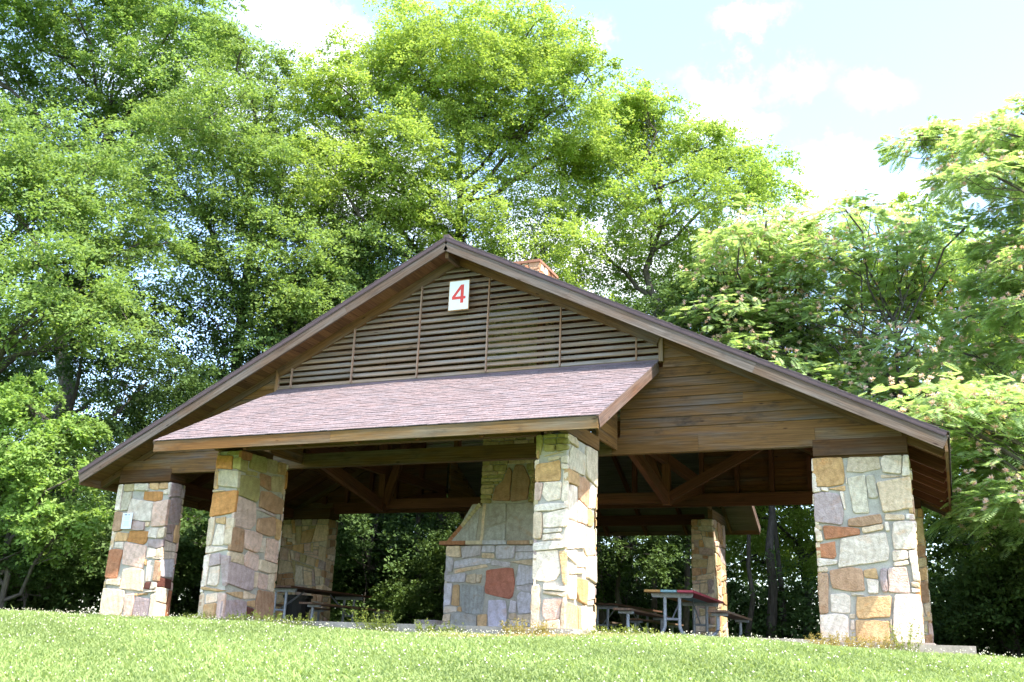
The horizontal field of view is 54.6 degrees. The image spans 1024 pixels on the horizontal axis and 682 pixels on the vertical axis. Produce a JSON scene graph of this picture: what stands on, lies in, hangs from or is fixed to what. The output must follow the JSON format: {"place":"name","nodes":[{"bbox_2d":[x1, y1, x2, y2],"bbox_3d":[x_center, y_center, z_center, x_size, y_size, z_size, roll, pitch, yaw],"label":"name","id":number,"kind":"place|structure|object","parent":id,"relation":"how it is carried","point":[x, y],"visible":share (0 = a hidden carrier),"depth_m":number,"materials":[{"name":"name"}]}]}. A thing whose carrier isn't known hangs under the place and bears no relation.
{"place":"outdoors","nodes":[
{"label":"outdoors","id":0,"kind":"place"},
{"bbox_2d":[0,607,1023,681],"bbox_3d":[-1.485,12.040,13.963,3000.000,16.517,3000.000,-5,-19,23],"label":"ground","id":1,"kind":"structure","parent":0,"point":[495,677],"depth_m":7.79,"materials":[{"name":"green plant"}]},
{"bbox_2d":[1,319,87,508],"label":"woodland tree","id":2,"kind":"object","parent":1,"relation":"on","point":[42,366],"visible":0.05,"depth_m":39.13,"materials":[{"name":"green plant"}]},
{"bbox_2d":[0,534,90,609],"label":"bush","id":3,"kind":"object","parent":1,"relation":"on","point":[17,571],"visible":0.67,"depth_m":21.20,"materials":[{"name":"green plant"}]},
{"bbox_2d":[0,369,114,608],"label":"maple sapling","id":4,"kind":"object","parent":1,"relation":"on","point":[26,464],"visible":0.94,"depth_m":20.69,"materials":[{"name":"green plant"}]},
{"bbox_2d":[0,479,114,599],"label":"bush","id":5,"kind":"object","parent":1,"relation":"on","point":[109,507],"visible":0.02,"depth_m":22.98,"materials":[{"name":"green plant"}]},
{"bbox_2d":[0,90,203,385],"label":"hackberry tree","id":6,"kind":"object","parent":1,"relation":"on","point":[72,203],"visible":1,"depth_m":24.21,"materials":[{"name":"green plant"}]},
{"bbox_2d":[0,245,216,610],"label":"woodland tree","id":7,"kind":"object","parent":1,"relation":"on","point":[121,430],"visible":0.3,"depth_m":26.48,"materials":[{"name":"green plant"}]},
{"bbox_2d":[0,0,252,473],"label":"elm tree","id":8,"kind":"object","parent":1,"relation":"on","point":[117,17],"visible":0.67,"depth_m":33.15,"materials":[{"name":"green plant"}]},
{"bbox_2d":[59,502,209,594],"bbox_3d":[-8.632,5.539,23.330,4.280,3.273,4.197,-15,-24,43],"label":"bush","id":9,"kind":"object","parent":1,"relation":"on","point":[188,547],"visible":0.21,"depth_m":22.73,"materials":[{"name":"green plant"}]},
{"bbox_2d":[87,345,220,614],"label":"woodland tree","id":10,"kind":"object","parent":1,"relation":"on","point":[164,388],"visible":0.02,"depth_m":41.30,"materials":[{"name":"green plant"}]},
{"bbox_2d":[98,500,209,588],"bbox_3d":[-9.083,5.742,25.162,4.656,3.906,3.963,-4,-18,19],"label":"bush","id":11,"kind":"object","parent":1,"relation":"on","point":[202,514],"visible":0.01,"depth_m":24.57,"materials":[{"name":"green plant"}]},
{"bbox_2d":[183,611,228,619],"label":"weed clump","id":12,"kind":"object","parent":1,"relation":"on","point":[203,616],"visible":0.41,"depth_m":14.98,"materials":[{"name":"green plant"}]},
{"bbox_2d":[145,263,291,609],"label":"slim tree","id":13,"kind":"object","parent":1,"relation":"on","point":[216,334],"visible":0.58,"depth_m":28.35,"materials":[{"name":"green plant"}]},
{"bbox_2d":[174,527,282,590],"bbox_3d":[-7.205,6.107,24.947,4.197,3.273,4.280,-1,-17,9],"label":"bush","id":14,"kind":"object","parent":1,"relation":"on","point":[191,575],"depth_m":23.69,"materials":[{"name":"green plant"}]},
{"bbox_2d":[65,11,411,602],"bbox_3d":[-8.162,-0.964,29.340,10.284,19.328,7.427,15,-22,-36],"label":"hackberry tree","id":15,"kind":"object","parent":1,"relation":"on","point":[246,142],"visible":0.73,"depth_m":28.87,"materials":[{"name":"green plant"}]},
{"bbox_2d":[226,610,252,620],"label":"weed clump","id":16,"kind":"object","parent":1,"relation":"on","point":[240,618],"visible":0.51,"depth_m":14.80,"materials":[{"name":"green plant"}]},
{"bbox_2d":[252,608,317,625],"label":"weed clump","id":17,"kind":"object","parent":1,"relation":"on","point":[284,619],"visible":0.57,"depth_m":14.33,"materials":[{"name":"green plant"}]},
{"bbox_2d":[185,271,434,619],"bbox_3d":[-7.034,3.667,36.736,9.904,15.347,10.580,-8,-20,29],"label":"woodland tree","id":18,"kind":"object","parent":1,"relation":"on","point":[342,523],"visible":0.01,"depth_m":36.15,"materials":[{"name":"green plant"}]},
{"bbox_2d":[177,207,456,623],"bbox_3d":[-5.438,2.544,30.453,8.913,13.813,9.522,9,-19,-22],"label":"woodland tree","id":19,"kind":"object","parent":1,"relation":"on","point":[350,534],"visible":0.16,"depth_m":28.26,"materials":[{"name":"green plant"}]},
{"bbox_2d":[358,513,378,618],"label":"slim tree","id":20,"kind":"object","parent":1,"relation":"on","point":[369,556],"depth_m":29.10,"materials":[{"name":"brown plant"}]},
{"bbox_2d":[332,540,410,613],"bbox_3d":[-5.100,7.835,30.797,4.796,3.741,4.891,5,-17,-8],"label":"bush","id":21,"kind":"object","parent":1,"relation":"on","point":[356,569],"visible":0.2,"depth_m":29.82,"materials":[{"name":"green plant"}]},
{"bbox_2d":[342,606,401,631],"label":"weed clump","id":22,"kind":"object","parent":1,"relation":"on","point":[374,624],"visible":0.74,"depth_m":13.73,"materials":[{"name":"green plant"}]},
{"bbox_2d":[343,516,459,599],"bbox_3d":[-2.795,7.697,31.163,5.502,4.616,4.683,2,-17,1],"label":"bush","id":23,"kind":"object","parent":1,"relation":"on","point":[377,537],"visible":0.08,"depth_m":31.38,"materials":[{"name":"green plant"}]},
{"bbox_2d":[368,442,482,623],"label":"woodland tree","id":24,"kind":"object","parent":1,"relation":"on","point":[423,589],"visible":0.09,"depth_m":26.31,"materials":[{"name":"green plant"}]},
{"bbox_2d":[414,618,465,632],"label":"weed clump","id":25,"kind":"object","parent":1,"relation":"on","point":[431,629],"visible":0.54,"depth_m":13.41,"materials":[{"name":"green plant"}]},
{"bbox_2d":[408,442,477,622],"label":"slim tree","id":26,"kind":"object","parent":1,"relation":"on","point":[418,518],"depth_m":28.84,"materials":[{"name":"brown plant"}]},
{"bbox_2d":[258,0,644,619],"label":"yellow green tree","id":27,"kind":"object","parent":1,"relation":"on","point":[529,64],"visible":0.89,"depth_m":31.76,"materials":[{"name":"green plant"}]},
{"bbox_2d":[0,525,1023,657],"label":"undergrowth","id":28,"kind":"object","parent":1,"relation":"on","point":[804,613],"visible":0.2,"depth_m":25.70,"materials":[{"name":"green plant"}]},
{"bbox_2d":[1,607,1022,681],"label":"clover flowers","id":29,"kind":"object","parent":1,"relation":"on","point":[523,668],"visible":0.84,"depth_m":9.69,"materials":[{"name":"white plant"}]},
{"bbox_2d":[55,343,987,649],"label":"woods","id":30,"kind":"object","parent":1,"relation":"on","point":[949,561],"visible":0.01,"depth_m":43.65,"materials":[{"name":"green plant"}]},
{"bbox_2d":[77,234,976,654],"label":"picnic pavilion","id":31,"kind":"structure","parent":1,"relation":"on","point":[533,376],"depth_m":16.92,"materials":[{"name":"wood"}]},
{"bbox_2d":[121,513,132,528],"bbox_3d":[-7.550,3.525,19.436,0.250,0.310,0.010,-5,-19,23],"label":"paper notice","id":32,"kind":"object","parent":31,"relation":"attached to","point":[126,523],"visible":1,"depth_m":19.43,"materials":[{"name":"white paper"}]},
{"bbox_2d":[283,594,312,620],"bbox_3d":[-4.681,5.871,21.554,0.649,0.660,0.646,-5,-19,23],"label":"trash bin","id":33,"kind":"object","parent":31,"relation":"on","point":[294,608],"visible":0.56,"depth_m":21.35,"materials":[{"name":"black plastic"}]},
{"bbox_2d":[273,585,389,622],"bbox_3d":[-4.236,5.795,21.431,1.900,0.763,3.540,-4,-18,19],"label":"picnic table","id":34,"kind":"object","parent":31,"relation":"on","point":[343,596],"visible":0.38,"depth_m":21.19,"materials":[{"name":"brown wood"}]},
{"bbox_2d":[448,279,469,311],"bbox_3d":[-0.949,-0.819,17.753,0.408,0.578,0.021,-5,-19,23],"label":"number sign","id":35,"kind":"object","parent":31,"relation":"attached to","point":[459,293],"visible":1,"depth_m":17.75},
{"bbox_2d":[594,603,682,632],"bbox_3d":[2.641,6.695,23.471,1.900,0.763,3.540,-6,-19,25],"label":"picnic table","id":36,"kind":"object","parent":31,"relation":"on","point":[636,621],"visible":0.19,"depth_m":22.39,"materials":[{"name":"brown wood"}]},
{"bbox_2d":[613,589,751,636],"bbox_3d":[3.210,5.062,18.146,1.900,0.763,3.540,-4,-18,19],"label":"picnic table","id":37,"kind":"object","parent":31,"relation":"on","point":[693,598],"visible":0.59,"depth_m":17.10,"materials":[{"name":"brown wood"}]},
{"bbox_2d":[500,618,556,634],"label":"weed clump","id":38,"kind":"object","parent":1,"relation":"on","point":[522,629],"visible":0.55,"depth_m":12.98,"materials":[{"name":"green plant"}]},
{"bbox_2d":[559,420,626,632],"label":"slim tree","id":39,"kind":"object","parent":1,"relation":"on","point":[618,601],"depth_m":26.71,"materials":[{"name":"brown plant"}]},
{"bbox_2d":[594,543,639,621],"bbox_3d":[1.474,7.637,28.620,4.483,3.429,4.397,-1,-17,9],"label":"bush","id":40,"kind":"object","parent":1,"relation":"on","point":[612,583],"visible":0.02,"depth_m":27.34,"materials":[{"name":"green plant"}]},
{"bbox_2d":[581,624,663,634],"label":"weed clump","id":41,"kind":"object","parent":1,"relation":"on","point":[593,631],"visible":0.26,"depth_m":13.01,"materials":[{"name":"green plant"}]},
{"bbox_2d":[558,410,692,632],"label":"woodland tree","id":42,"kind":"object","parent":1,"relation":"on","point":[652,559],"visible":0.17,"depth_m":26.25,"materials":[{"name":"green plant"}]},
{"bbox_2d":[651,548,657,632],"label":"slim tree","id":43,"kind":"object","parent":1,"relation":"on","point":[653,602],"depth_m":27.16,"materials":[{"name":"brown plant"}]},
{"bbox_2d":[561,296,760,629],"bbox_3d":[4.776,5.023,36.859,9.522,13.813,8.913,11,-19,-27],"label":"woodland tree","id":44,"kind":"object","parent":1,"relation":"on","point":[637,541],"visible":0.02,"depth_m":34.50,"materials":[{"name":"green plant"}]},
{"bbox_2d":[512,65,823,628],"bbox_3d":[5.277,-0.044,33.091,10.164,20.841,8.960,-5,-19,23],"label":"yellow green tree","id":45,"kind":"object","parent":1,"relation":"on","point":[642,101],"visible":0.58,"depth_m":33.23,"materials":[{"name":"green plant"}]},
{"bbox_2d":[619,274,759,633],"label":"slim tree","id":46,"kind":"object","parent":1,"relation":"on","point":[685,617],"visible":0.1,"depth_m":27.96,"materials":[{"name":"green plant"}]},
{"bbox_2d":[635,548,744,615],"bbox_3d":[5.425,8.214,30.167,3.602,3.551,4.232,-4,-18,18],"label":"bush","id":47,"kind":"object","parent":1,"relation":"on","point":[681,573],"visible":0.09,"depth_m":29.28,"materials":[{"name":"green plant"}]},
{"bbox_2d":[637,256,791,335],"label":"slim tree","id":48,"kind":"object","parent":1,"relation":"on","point":[711,280],"visible":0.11,"depth_m":28.15,"materials":[{"name":"green plant"}]},
{"bbox_2d":[745,535,755,636],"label":"slim tree","id":49,"kind":"object","parent":1,"relation":"on","point":[751,588],"visible":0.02,"depth_m":26.10,"materials":[{"name":"brown plant"}]},
{"bbox_2d":[727,607,792,634],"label":"bush","id":50,"kind":"object","parent":1,"relation":"on","point":[761,626],"visible":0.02,"depth_m":29.23,"materials":[{"name":"green plant"}]},
{"bbox_2d":[658,193,871,637],"bbox_3d":[6.728,2.262,26.850,5.296,12.762,5.358,9,-19,-22],"label":"mimosa tree","id":51,"kind":"object","parent":1,"relation":"on","point":[761,247],"visible":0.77,"depth_m":27.20,"materials":[{"name":"green plant"}]},
{"bbox_2d":[736,318,839,638],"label":"slim tree","id":52,"kind":"object","parent":1,"relation":"on","point":[776,538],"visible":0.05,"depth_m":27.14,"materials":[{"name":"green plant"}]},
{"bbox_2d":[684,351,932,633],"bbox_3d":[8.555,4.901,30.646,7.363,10.078,7.753,8,-18,-18],"label":"light green tree","id":53,"kind":"object","parent":1,"relation":"on","point":[798,525],"visible":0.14,"depth_m":29.97,"materials":[{"name":"green plant"}]},
{"bbox_2d":[747,310,947,635],"bbox_3d":[12.592,5.362,37.116,9.565,13.646,9.534,-1,-18,11],"label":"woodland tree","id":54,"kind":"object","parent":1,"relation":"on","point":[816,597],"visible":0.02,"depth_m":36.93,"materials":[{"name":"green plant"}]},
{"bbox_2d":[804,631,904,649],"bbox_3d":[4.596,4.086,13.337,1.313,0.366,0.863,-5,-19,23],"label":"weed clump","id":55,"kind":"object","parent":1,"relation":"on","point":[860,639],"visible":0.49,"depth_m":13.19,"materials":[{"name":"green plant"}]},
{"bbox_2d":[719,188,1023,584],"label":"mimosa tree","id":56,"kind":"object","parent":1,"relation":"on","point":[912,256],"visible":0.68,"depth_m":26.02,"materials":[{"name":"green plant"}]},
{"bbox_2d":[768,191,1023,653],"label":"yellow green tree","id":57,"kind":"object","parent":1,"relation":"on","point":[902,197],"visible":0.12,"depth_m":28.91,"materials":[{"name":"green plant"}]},
{"bbox_2d":[877,619,926,652],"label":"weed clump","id":58,"kind":"object","parent":1,"relation":"on","point":[909,636],"visible":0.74,"depth_m":12.97,"materials":[{"name":"green plant"}]},
{"bbox_2d":[858,347,1023,560],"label":"mimosa tree","id":59,"kind":"object","parent":1,"relation":"on","point":[995,425],"visible":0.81,"depth_m":18.21,"materials":[{"name":"green plant"}]},
{"bbox_2d":[873,92,1023,405],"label":"mimosa tree","id":60,"kind":"object","parent":1,"relation":"on","point":[1005,156],"visible":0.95,"depth_m":22.90,"materials":[{"name":"green plant"}]},
{"bbox_2d":[887,320,1023,579],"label":"light green tree","id":61,"kind":"object","parent":1,"relation":"on","point":[927,510],"visible":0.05,"depth_m":25.79,"materials":[{"name":"green plant"}]},
{"bbox_2d":[923,506,1023,638],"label":"bush","id":62,"kind":"object","parent":1,"relation":"on","point":[947,551],"visible":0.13,"depth_m":23.06,"materials":[{"name":"green plant"}]},
{"bbox_2d":[928,540,1023,657],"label":"bush","id":63,"kind":"object","parent":1,"relation":"on","point":[983,589],"visible":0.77,"depth_m":20.46,"materials":[{"name":"green plant"}]},
{"bbox_2d":[973,518,1023,634],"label":"bush","id":64,"kind":"object","parent":1,"relation":"on","point":[1019,576],"visible":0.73,"depth_m":19.56,"materials":[{"name":"green plant"}]},
{"bbox_2d":[0,0,1023,653],"label":"sky","id":65,"kind":"structure","parent":0,"point":[827,78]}
]}

